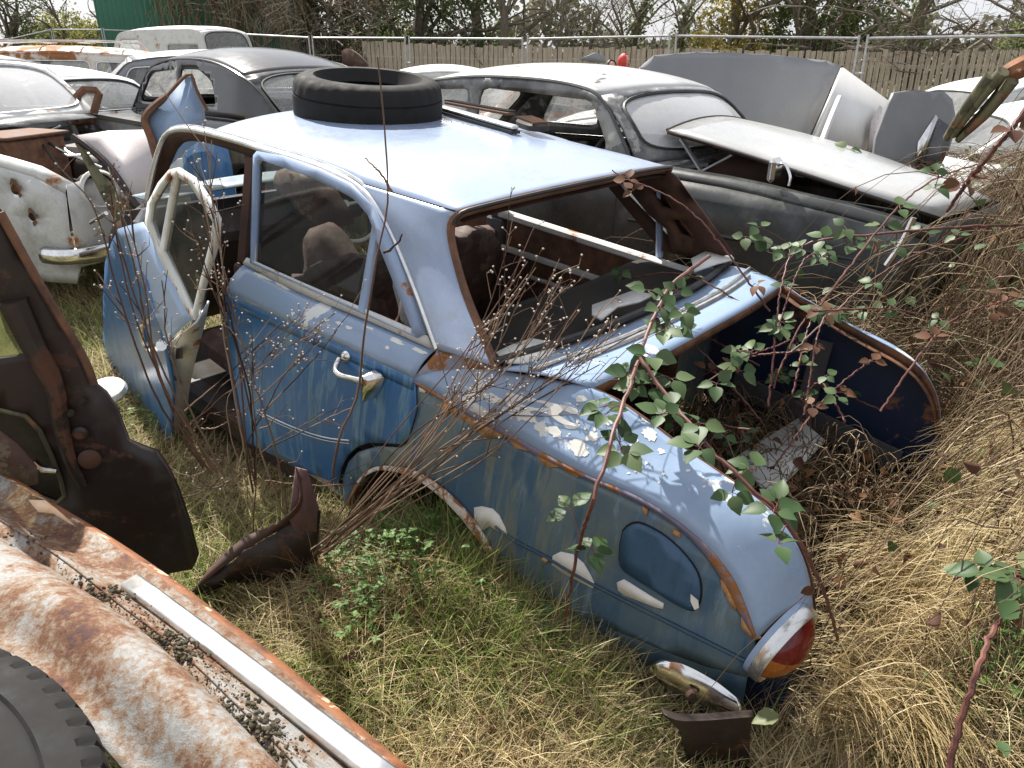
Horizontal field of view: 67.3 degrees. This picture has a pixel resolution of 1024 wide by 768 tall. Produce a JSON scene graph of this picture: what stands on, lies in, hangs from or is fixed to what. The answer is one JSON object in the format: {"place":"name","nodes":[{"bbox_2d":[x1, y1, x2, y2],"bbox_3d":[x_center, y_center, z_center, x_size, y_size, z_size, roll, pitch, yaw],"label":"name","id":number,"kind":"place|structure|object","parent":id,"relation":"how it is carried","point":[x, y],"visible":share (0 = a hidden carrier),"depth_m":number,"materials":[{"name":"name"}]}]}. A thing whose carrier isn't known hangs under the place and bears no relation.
{"place":"outdoors","nodes":[
{"label":"outdoors","id":0,"kind":"place"},
{"bbox_2d":[0,0,1023,55],"label":"sky","id":1,"kind":"structure","parent":0,"point":[81,5],"materials":[{"name":"white"}]},
{"bbox_2d":[44,56,1023,767],"bbox_3d":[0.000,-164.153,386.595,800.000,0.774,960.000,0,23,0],"label":"ground","id":2,"kind":"structure","parent":0,"point":[866,596],"depth_m":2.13,"materials":[{"name":"plant"}]},
{"bbox_2d":[0,0,87,65],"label":"bush","id":3,"kind":"object","parent":2,"relation":"on","point":[16,19],"visible":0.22,"depth_m":36.50,"materials":[{"name":"green plant"}]},
{"bbox_2d":[21,0,105,84],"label":"bush","id":4,"kind":"object","parent":2,"relation":"on","point":[52,13],"visible":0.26,"depth_m":33.97,"materials":[{"name":"green plant"}]},
{"bbox_2d":[0,39,175,93],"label":"estate car","id":5,"kind":"object","parent":2,"relation":"on","point":[92,56],"visible":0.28,"depth_m":10.43,"materials":[{"name":"white paint"}]},
{"bbox_2d":[0,209,198,574],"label":"car door","id":6,"kind":"object","parent":2,"relation":"on","point":[67,443],"depth_m":1.82,"materials":[{"name":"metal"}]},
{"bbox_2d":[97,377,127,402],"bbox_3d":[-1.882,0.033,3.567,0.190,0.093,0.182,0,23,0],"label":"lamp bowl","id":7,"kind":"object","parent":2,"relation":"on","point":[112,386],"visible":0.53,"depth_m":3.55,"materials":[{"name":"white paint"}]},
{"bbox_2d":[0,55,235,283],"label":"saloon car","id":8,"kind":"object","parent":2,"relation":"on","point":[46,206],"visible":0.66,"depth_m":4.80,"materials":[{"name":"white paint"}]},
{"bbox_2d":[71,86,102,134],"bbox_3d":[-3.342,-2.141,6.058,0.273,0.384,0.060,-5,24,-10],"label":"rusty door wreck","id":9,"kind":"object","parent":8,"relation":"attached to","point":[87,126],"visible":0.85,"depth_m":6.04,"materials":[{"name":"brown metal"}]},
{"bbox_2d":[70,130,152,221],"bbox_3d":[-2.286,-1.230,4.557,0.474,0.504,0.366,18,29,36],"label":"car bonnet","id":10,"kind":"object","parent":8,"relation":"on","point":[128,153],"visible":0.77,"depth_m":4.50,"materials":[{"name":"metal"}]},
{"bbox_2d":[54,155,224,476],"bbox_3d":[-0.994,-0.144,2.099,0.254,0.935,0.170,9,25,19],"label":"dead plant","id":11,"kind":"object","parent":2,"relation":"on","point":[196,454],"visible":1,"depth_m":2.11,"materials":[{"name":"plant"}]},
{"bbox_2d":[44,65,243,174],"bbox_3d":[-5.000,-2.729,8.513,4.675,1.490,1.658,10,25,23],"label":"saloon car","id":12,"kind":"object","parent":2,"relation":"on","point":[87,77],"visible":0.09,"depth_m":8.14,"materials":[{"name":"white paint"}]},
{"bbox_2d":[106,26,251,87],"bbox_3d":[-9.043,-8.537,20.848,4.775,2.112,1.742,13,26,27],"label":"van","id":13,"kind":"object","parent":2,"relation":"on","point":[156,39],"visible":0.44,"depth_m":19.88,"materials":[{"name":"white paint"}]},
{"bbox_2d":[82,49,291,106],"bbox_3d":[-4.750,-3.900,10.949,4.675,1.586,1.656,-8,25,-18],"label":"estate car","id":14,"kind":"object","parent":2,"relation":"on","point":[113,94],"visible":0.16,"depth_m":10.08,"materials":[{"name":"grey paint"}]},
{"bbox_2d":[0,474,408,767],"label":"car wreck","id":15,"kind":"object","parent":2,"relation":"on","point":[142,662],"visible":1,"depth_m":1.12,"materials":[{"name":"paint"}]},
{"bbox_2d":[0,649,109,767],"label":"tyre","id":16,"kind":"object","parent":15,"relation":"on","point":[45,722],"visible":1,"depth_m":0.88,"materials":[{"name":"rubber"}]},
{"bbox_2d":[93,0,321,87],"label":"green shed","id":17,"kind":"structure","parent":2,"relation":"on","point":[117,14],"depth_m":26.67,"materials":[{"name":"metal"}]},
{"bbox_2d":[131,0,319,84],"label":"dead creeper","id":18,"kind":"object","parent":17,"relation":"hanging from","point":[214,14],"visible":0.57,"depth_m":25.63,"materials":[{"name":"brown plant"}]},
{"bbox_2d":[158,83,287,514],"bbox_3d":[-0.810,-0.179,2.243,0.208,1.308,0.201,4,24,9],"label":"dead plant","id":19,"kind":"object","parent":2,"relation":"on","point":[224,289],"visible":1,"depth_m":2.21,"materials":[{"name":"plant"}]},
{"bbox_2d":[106,47,345,193],"bbox_3d":[-2.905,-2.722,8.260,4.775,1.638,1.607,18,29,36],"label":"saloon car","id":20,"kind":"object","parent":2,"relation":"on","point":[238,77],"visible":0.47,"depth_m":7.11,"materials":[{"name":"black paint"}]},
{"bbox_2d":[184,0,326,87],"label":"bare tree","id":21,"kind":"object","parent":2,"relation":"on","point":[265,26],"visible":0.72,"depth_m":23.52,"materials":[{"name":"brown plant"}]},
{"bbox_2d":[191,467,320,596],"bbox_3d":[-0.763,0.475,2.296,0.396,0.502,0.133,-11,26,-24],"label":"wing fragment","id":22,"kind":"object","parent":2,"relation":"on","point":[289,537],"visible":0.9,"depth_m":2.29,"materials":[{"name":"metal"}]},
{"bbox_2d":[225,0,362,87],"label":"evergreen tree","id":23,"kind":"object","parent":2,"relation":"on","point":[310,28],"visible":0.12,"depth_m":27.69,"materials":[{"name":"green plant"}]},
{"bbox_2d":[258,0,401,64],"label":"evergreen tree","id":24,"kind":"object","parent":2,"relation":"on","point":[334,34],"visible":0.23,"depth_m":28.02,"materials":[{"name":"green plant"}]},
{"bbox_2d":[276,0,412,63],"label":"bare tree","id":25,"kind":"object","parent":2,"relation":"on","point":[368,28],"visible":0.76,"depth_m":24.86,"materials":[{"name":"brown plant"}]},
{"bbox_2d":[311,35,406,69],"bbox_3d":[-4.004,-7.933,20.000,3.501,2.108,0.050,16,28,33],"label":"fence panel","id":26,"kind":"object","parent":2,"relation":"on","point":[356,38],"visible":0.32,"depth_m":19.45,"materials":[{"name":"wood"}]},
{"bbox_2d":[305,565,422,654],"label":"green weed","id":27,"kind":"object","parent":2,"relation":"on","point":[364,602],"visible":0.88,"depth_m":2.08,"materials":[{"name":"green plant"}]},
{"bbox_2d":[310,0,435,62],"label":"evergreen tree","id":28,"kind":"object","parent":2,"relation":"on","point":[393,19],"visible":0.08,"depth_m":28.92,"materials":[{"name":"green plant"}]},
{"bbox_2d":[307,495,485,636],"bbox_3d":[-0.361,0.505,2.317,0.585,0.280,0.684,0,23,0],"label":"green weed","id":29,"kind":"object","parent":2,"relation":"on","point":[371,557],"visible":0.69,"depth_m":2.25,"materials":[{"name":"green plant"}]},
{"bbox_2d":[362,40,479,98],"bbox_3d":[-2.942,-9.845,24.644,4.417,2.190,0.080,11,26,25],"label":"wooden fence panel","id":30,"kind":"object","parent":2,"relation":"on","point":[421,53],"visible":0.27,"depth_m":24.35,"materials":[{"name":"brown wood"}]},
{"bbox_2d":[322,0,565,98],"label":"evergreen tree","id":31,"kind":"object","parent":2,"relation":"on","point":[419,25],"visible":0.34,"depth_m":26.14,"materials":[{"name":"green plant"}]},
{"bbox_2d":[406,36,522,98],"bbox_3d":[-1.172,-7.076,18.128,3.501,2.108,0.050,16,28,33],"label":"fence panel","id":32,"kind":"object","parent":2,"relation":"on","point":[446,38],"visible":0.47,"depth_m":17.81,"materials":[{"name":"metal"}]},
{"bbox_2d":[394,0,571,98],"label":"evergreen tree","id":33,"kind":"object","parent":2,"relation":"on","point":[491,34],"visible":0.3,"depth_m":26.81,"materials":[{"name":"green plant"}]},
{"bbox_2d":[401,64,586,112],"bbox_3d":[-0.855,-4.026,11.711,4.675,1.557,1.656,-2,23,-4],"label":"saloon car","id":34,"kind":"object","parent":2,"relation":"on","point":[432,71],"visible":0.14,"depth_m":10.98,"materials":[{"name":"white paint"}]},
{"bbox_2d":[418,0,574,68],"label":"bare tree","id":35,"kind":"object","parent":2,"relation":"on","point":[503,8],"visible":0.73,"depth_m":23.57,"materials":[{"name":"brown plant"}]},
{"bbox_2d":[2,0,1023,84],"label":"distant wood","id":36,"kind":"object","parent":2,"relation":"on","point":[543,23],"visible":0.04,"depth_m":46.79,"materials":[{"name":"plant"}]},
{"bbox_2d":[103,111,941,731],"bbox_3d":[-0.735,-0.163,3.497,4.709,2.042,1.828,17,28,34],"label":"saloon car","id":37,"kind":"object","parent":2,"relation":"on","point":[695,577],"visible":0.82,"depth_m":2.52,"materials":[{"name":"paint"}]},
{"bbox_2d":[141,73,208,163],"bbox_3d":[-1.554,-1.216,3.557,0.291,0.409,0.103,-13,26,-28],"label":"blue bonnet","id":38,"kind":"object","parent":37,"relation":"on","point":[160,116],"visible":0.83,"depth_m":3.54,"materials":[{"name":"paint"}]},
{"bbox_2d":[171,279,375,497],"bbox_3d":[-0.773,0.051,2.370,0.675,0.720,0.196,0,23,0],"label":"dead plant","id":39,"kind":"object","parent":37,"relation":"on","point":[270,445],"visible":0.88,"depth_m":2.39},
{"bbox_2d":[292,66,441,124],"bbox_3d":[-0.583,-1.138,3.129,0.600,0.280,0.600,0,23,0],"label":"tyre","id":40,"kind":"object","parent":37,"relation":"on","point":[346,94],"visible":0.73,"depth_m":2.91,"materials":[{"name":"rubber"}]},
{"bbox_2d":[319,324,641,551],"bbox_3d":[-0.111,0.184,2.093,0.901,0.694,0.154,-2,23,-5],"label":"dead plant","id":41,"kind":"object","parent":37,"relation":"on","point":[415,482],"visible":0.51,"depth_m":2.08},
{"bbox_2d":[442,105,519,133],"bbox_3d":[-0.143,-1.072,3.112,0.045,0.081,0.500,-18,29,-35],"label":"trim strip","id":42,"kind":"object","parent":37,"relation":"on","point":[491,123],"depth_m":3.07,"materials":[{"name":"silver metal"}]},
{"bbox_2d":[444,100,549,131],"bbox_3d":[-0.055,-1.115,3.182,0.124,0.098,0.567,-21,31,-40],"label":"roof strip","id":43,"kind":"object","parent":37,"relation":"on","point":[532,123],"visible":0.99,"depth_m":3.11,"materials":[{"name":"metal"}]},
{"bbox_2d":[609,267,752,310],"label":"bramble cane","id":44,"kind":"object","parent":37,"relation":"on","point":[625,273],"visible":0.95,"depth_m":2.82,"materials":[{"name":"brown plant"}]},
{"bbox_2d":[697,311,805,402],"bbox_3d":[0.786,-0.109,2.501,0.155,0.105,0.835,14,27,30],"label":"bramble cane","id":45,"kind":"object","parent":37,"relation":"in","point":[738,357],"visible":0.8,"depth_m":2.31,"materials":[{"name":"green plant"}]},
{"bbox_2d":[666,387,923,670],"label":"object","id":46,"kind":"object","parent":37,"relation":"in","point":[798,462],"visible":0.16,"depth_m":2.53,"materials":[{"name":"brown plant"}]},
{"bbox_2d":[776,353,886,462],"bbox_3d":[1.008,0.064,2.465,0.495,0.258,0.087,-13,26,-28],"label":"bramble cane","id":47,"kind":"object","parent":46,"relation":"on","point":[813,412],"visible":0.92,"depth_m":2.46,"materials":[{"name":"brown plant"}]},
{"bbox_2d":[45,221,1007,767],"bbox_3d":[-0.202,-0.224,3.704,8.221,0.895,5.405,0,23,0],"label":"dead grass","id":48,"kind":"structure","parent":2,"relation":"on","point":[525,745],"depth_m":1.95,"materials":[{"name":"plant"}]},
{"bbox_2d":[191,294,342,545],"bbox_3d":[-0.731,0.134,2.359,0.495,0.870,0.156,0,23,0],"label":"dead plant","id":49,"kind":"object","parent":48,"relation":"on","point":[296,362],"visible":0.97,"depth_m":2.28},
{"bbox_2d":[332,57,402,477],"bbox_3d":[-0.412,-0.249,2.075,0.262,1.165,0.070,0,23,0],"label":"dead plant","id":50,"kind":"object","parent":48,"relation":"on","point":[364,331],"visible":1,"depth_m":2.02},
{"bbox_2d":[307,187,676,564],"bbox_3d":[-0.090,0.029,2.022,1.013,1.087,0.213,0,23,0],"label":"dead plant","id":51,"kind":"object","parent":48,"relation":"on","point":[363,510],"visible":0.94,"depth_m":2.01,"materials":[{"name":"plant"}]},
{"bbox_2d":[650,660,740,711],"bbox_3d":[0.417,0.699,1.772,0.226,0.086,0.059,15,28,32],"label":"bumper","id":52,"kind":"object","parent":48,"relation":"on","point":[687,683],"visible":0.95,"depth_m":1.77,"materials":[{"name":"silver metal"}]},
{"bbox_2d":[479,89,594,120],"bbox_3d":[0.903,-3.773,11.272,4.675,1.557,1.656,-5,24,-11],"label":"saloon car","id":53,"kind":"object","parent":2,"relation":"on","point":[505,101],"visible":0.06,"depth_m":10.42,"materials":[{"name":"white paint"}]},
{"bbox_2d":[479,45,609,104],"bbox_3d":[0.899,-9.079,23.072,4.097,2.020,0.082,9,25,20],"label":"wooden fence panel","id":54,"kind":"object","parent":2,"relation":"on","point":[549,56],"visible":0.26,"depth_m":22.87,"materials":[{"name":"brown wood"}]},
{"bbox_2d":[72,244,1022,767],"bbox_3d":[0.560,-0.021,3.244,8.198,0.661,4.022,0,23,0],"label":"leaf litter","id":55,"kind":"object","parent":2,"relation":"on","point":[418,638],"visible":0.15,"depth_m":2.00,"materials":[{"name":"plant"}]},
{"bbox_2d":[492,0,639,99],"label":"bare tree","id":56,"kind":"object","parent":2,"relation":"on","point":[558,41],"visible":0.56,"depth_m":25.31,"materials":[{"name":"brown plant"}]},
{"bbox_2d":[552,109,622,130],"bbox_3d":[2.620,-3.320,9.962,4.675,1.557,1.656,8,25,18],"label":"saloon car","id":57,"kind":"object","parent":2,"relation":"on","point":[587,117],"visible":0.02,"depth_m":9.85,"materials":[{"name":"white paint"}]},
{"bbox_2d":[527,33,670,103],"bbox_3d":[1.659,-6.248,16.245,3.501,2.069,0.050,16,28,33],"label":"fence panel","id":58,"kind":"object","parent":2,"relation":"on","point":[599,37],"visible":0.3,"depth_m":15.78,"materials":[{"name":"metal"}]},
{"bbox_2d":[531,0,674,63],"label":"bare tree","id":59,"kind":"object","parent":2,"relation":"on","point":[593,27],"visible":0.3,"depth_m":26.36,"materials":[{"name":"brown plant"}]},
{"bbox_2d":[537,254,710,637],"bbox_3d":[0.336,0.158,2.160,0.277,0.818,1.155,9,25,20],"label":"bramble cane","id":60,"kind":"object","parent":2,"relation":"on","point":[631,458],"visible":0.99,"depth_m":1.87,"materials":[{"name":"green plant"}]},
{"bbox_2d":[564,0,721,63],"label":"bare tree","id":61,"kind":"object","parent":2,"relation":"on","point":[636,25],"visible":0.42,"depth_m":23.66,"materials":[{"name":"brown plant"}]},
{"bbox_2d":[349,63,1002,335],"bbox_3d":[0.649,-1.342,5.247,4.678,1.555,1.607,21,30,39],"label":"saloon car","id":62,"kind":"object","parent":2,"relation":"on","point":[734,170],"visible":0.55,"depth_m":4.14,"materials":[{"name":"grey paint"}]},
{"bbox_2d":[610,46,753,68],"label":"wooden fence panel","id":63,"kind":"object","parent":2,"relation":"on","point":[640,53],"visible":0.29,"depth_m":21.71,"materials":[{"name":"brown wood"}]},
{"bbox_2d":[644,0,741,53],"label":"bare tree","id":64,"kind":"object","parent":2,"relation":"on","point":[683,23],"visible":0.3,"depth_m":24.91,"materials":[{"name":"brown plant"}]},
{"bbox_2d":[661,708,753,767],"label":"flanged sheet","id":65,"kind":"object","parent":2,"relation":"on","point":[723,732],"visible":0.94,"depth_m":1.68,"materials":[{"name":"metal"}]},
{"bbox_2d":[581,0,871,56],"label":"evergreen tree","id":66,"kind":"object","parent":2,"relation":"on","point":[737,8],"visible":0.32,"depth_m":24.94,"materials":[{"name":"green plant"}]},
{"bbox_2d":[674,32,860,100],"bbox_3d":[4.491,-5.415,14.364,3.501,2.137,0.050,16,28,33],"label":"fence panel","id":67,"kind":"object","parent":2,"relation":"on","point":[783,37],"visible":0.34,"depth_m":13.76,"materials":[{"name":"metal"}]},
{"bbox_2d":[643,369,923,677],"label":"twig litter","id":68,"kind":"object","parent":2,"relation":"on","point":[820,479],"visible":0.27,"depth_m":2.59,"materials":[{"name":"plant"}]},
{"bbox_2d":[603,88,1023,767],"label":"bramble thicket","id":69,"kind":"object","parent":2,"relation":"on","point":[1011,264],"visible":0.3,"depth_m":2.89,"materials":[{"name":"plant"}]},
{"bbox_2d":[612,169,770,311],"bbox_3d":[0.561,-0.461,2.441,0.562,0.393,0.074,15,28,31],"label":"bramble cane","id":70,"kind":"object","parent":69,"relation":"attached to","point":[619,178],"visible":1,"depth_m":2.42,"materials":[{"name":"brown plant"}]},
{"bbox_2d":[663,416,751,442],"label":"bramble cane","id":71,"kind":"object","parent":69,"relation":"attached to","point":[668,421],"visible":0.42,"depth_m":2.30,"materials":[{"name":"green plant"}]},
{"bbox_2d":[628,357,838,640],"bbox_3d":[0.475,0.296,1.811,0.326,0.600,0.570,-19,30,-37],"label":"bramble cane","id":72,"kind":"object","parent":69,"relation":"attached to","point":[786,515],"visible":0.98,"depth_m":1.67,"materials":[{"name":"green plant"}]},
{"bbox_2d":[638,52,887,152],"bbox_3d":[2.281,-2.089,5.919,2.451,0.860,1.192,-6,24,-14],"label":"boot lid","id":73,"kind":"object","parent":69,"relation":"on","point":[791,93],"visible":0.67,"depth_m":6.21,"materials":[{"name":"grey paint"}]},
{"bbox_2d":[758,249,796,405],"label":"bramble cane","id":74,"kind":"object","parent":69,"relation":"attached to","point":[779,333],"visible":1,"depth_m":2.32,"materials":[{"name":"green plant"}]},
{"bbox_2d":[777,245,836,327],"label":"bramble cane","id":75,"kind":"object","parent":69,"relation":"attached to","point":[820,253],"visible":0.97,"depth_m":2.75,"materials":[{"name":"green plant"}]},
{"bbox_2d":[790,297,827,393],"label":"bramble cane","id":76,"kind":"object","parent":69,"relation":"attached to","point":[818,317],"visible":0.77,"depth_m":2.57,"materials":[{"name":"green plant"}]},
{"bbox_2d":[793,369,847,422],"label":"bramble cane","id":77,"kind":"object","parent":69,"relation":"attached to","point":[829,398],"visible":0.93,"depth_m":2.44,"materials":[{"name":"green plant"}]},
{"bbox_2d":[801,301,840,415],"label":"bramble cane","id":78,"kind":"object","parent":69,"relation":"attached to","point":[829,318],"visible":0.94,"depth_m":2.38,"materials":[{"name":"brown plant"}]},
{"bbox_2d":[732,215,1023,279],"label":"bramble cane","id":79,"kind":"object","parent":69,"relation":"attached to","point":[762,243],"visible":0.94,"depth_m":3.01,"materials":[{"name":"green plant"}]},
{"bbox_2d":[787,229,984,354],"bbox_3d":[1.265,-0.316,2.587,0.789,0.353,0.102,-9,25,-21],"label":"bramble cane","id":80,"kind":"object","parent":69,"relation":"attached to","point":[868,279],"visible":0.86,"depth_m":2.55,"materials":[{"name":"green plant"}]},
{"bbox_2d":[811,298,980,330],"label":"bramble cane","id":81,"kind":"object","parent":69,"relation":"attached to","point":[890,312],"visible":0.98,"depth_m":2.53,"materials":[{"name":"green plant"}]},
{"bbox_2d":[872,89,954,173],"bbox_3d":[2.791,-1.684,5.307,0.608,0.642,0.235,-4,24,-9],"label":"grey bodyshell panel","id":82,"kind":"object","parent":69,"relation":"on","point":[912,121],"visible":0.71,"depth_m":5.31,"materials":[{"name":"paint"}]},
{"bbox_2d":[819,154,1011,305],"bbox_3d":[1.181,-0.460,2.262,0.696,0.383,0.090,-12,26,-26],"label":"bramble cane","id":83,"kind":"object","parent":69,"relation":"attached to","point":[942,172],"visible":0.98,"depth_m":2.21,"materials":[{"name":"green plant"}]},
{"bbox_2d":[839,238,1023,767],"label":"dead cane tangle","id":84,"kind":"object","parent":69,"relation":"on","point":[989,518],"visible":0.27,"depth_m":1.98,"materials":[{"name":"plant"}]},
{"bbox_2d":[880,288,1021,411],"bbox_3d":[1.368,-0.116,2.429,0.615,0.291,0.095,-13,26,-27],"label":"bramble cane","id":85,"kind":"object","parent":69,"relation":"attached to","point":[993,316],"visible":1,"depth_m":2.42,"materials":[{"name":"brown plant"}]},
{"bbox_2d":[939,156,1013,187],"bbox_3d":[2.965,-1.377,5.030,0.704,0.189,0.326,-10,25,-23],"label":"car wing","id":86,"kind":"object","parent":69,"relation":"on","point":[949,162],"visible":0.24,"depth_m":5.06,"materials":[{"name":"white paint"}]},
{"bbox_2d":[938,107,1023,212],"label":"bramble cane","id":87,"kind":"object","parent":69,"relation":"attached to","point":[953,184],"visible":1,"depth_m":2.23,"materials":[{"name":"brown plant"}]},
{"bbox_2d":[945,597,1018,767],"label":"bramble cane","id":88,"kind":"object","parent":69,"relation":"attached to","point":[964,708],"visible":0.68,"depth_m":1.47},
{"bbox_2d":[941,549,1023,603],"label":"bramble cane","id":89,"kind":"object","parent":69,"relation":"attached to","point":[1006,580],"visible":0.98,"depth_m":1.56,"materials":[{"name":"green plant"}]},
{"bbox_2d":[943,55,1023,142],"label":"timber post","id":90,"kind":"object","parent":69,"relation":"on","point":[1002,83],"visible":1,"depth_m":4.08,"materials":[{"name":"wood"}]},
{"bbox_2d":[742,0,906,70],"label":"evergreen tree","id":91,"kind":"object","parent":2,"relation":"on","point":[796,13],"visible":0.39,"depth_m":23.96,"materials":[{"name":"green plant"}]},
{"bbox_2d":[755,49,905,98],"bbox_3d":[8.257,-7.872,20.431,3.761,1.883,0.082,8,25,19],"label":"wooden fence panel","id":92,"kind":"object","parent":2,"relation":"on","point":[871,66],"visible":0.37,"depth_m":19.90,"materials":[{"name":"brown wood"}]},
{"bbox_2d":[650,129,1023,757],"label":"bramble leaves","id":93,"kind":"object","parent":2,"relation":"on","point":[767,716],"visible":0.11,"depth_m":1.99,"materials":[{"name":"green plant"}]},
{"bbox_2d":[746,235,1023,767],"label":"straw bank","id":94,"kind":"structure","parent":2,"relation":"on","point":[921,717],"depth_m":1.90,"materials":[{"name":"beige plant"}]},
{"bbox_2d":[816,0,961,93],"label":"evergreen tree","id":95,"kind":"object","parent":2,"relation":"on","point":[844,28],"visible":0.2,"depth_m":23.73,"materials":[{"name":"green plant"}]},
{"bbox_2d":[790,0,1023,99],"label":"bare tree","id":96,"kind":"object","parent":2,"relation":"on","point":[917,16],"visible":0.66,"depth_m":19.58,"materials":[{"name":"brown plant"}]},
{"bbox_2d":[798,147,1023,595],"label":"dead bramble leaves","id":97,"kind":"object","parent":2,"relation":"on","point":[971,467],"visible":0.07,"depth_m":2.78,"materials":[{"name":"brown plant"}]},
{"bbox_2d":[854,34,1023,107],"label":"fence panel","id":98,"kind":"object","parent":2,"relation":"on","point":[861,73],"visible":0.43,"depth_m":12.53,"materials":[{"name":"metal"}]},
{"bbox_2d":[898,602,1023,766],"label":"green weed","id":99,"kind":"object","parent":2,"relation":"on","point":[1013,687],"visible":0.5,"depth_m":1.75,"materials":[{"name":"green plant"}]},
{"bbox_2d":[901,48,1023,114],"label":"wooden fence panel","id":100,"kind":"object","parent":2,"relation":"on","point":[977,67],"visible":0.38,"depth_m":19.32,"materials":[{"name":"brown wood"}]},
{"bbox_2d":[903,263,1023,679],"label":"withered leaves","id":101,"kind":"object","parent":2,"relation":"on","point":[936,623],"visible":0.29,"depth_m":1.93,"materials":[{"name":"brown plant"}]},
{"bbox_2d":[917,0,1023,95],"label":"bare tree","id":102,"kind":"object","parent":2,"relation":"on","point":[1011,12],"visible":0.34,"depth_m":20.42,"materials":[{"name":"brown plant"}]},
{"bbox_2d":[926,77,1023,144],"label":"saloon car","id":103,"kind":"object","parent":2,"relation":"on","point":[983,136],"visible":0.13,"depth_m":9.04,"materials":[{"name":"white paint"}]},
{"bbox_2d":[947,100,1023,163],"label":"saloon car","id":104,"kind":"object","parent":2,"relation":"on","point":[1002,109],"visible":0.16,"depth_m":7.32,"materials":[{"name":"white paint"}]},
{"bbox_2d":[983,8,1023,63],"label":"bush","id":105,"kind":"object","parent":2,"relation":"on","point":[1020,43],"visible":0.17,"depth_m":27.54,"materials":[{"name":"green plant"}]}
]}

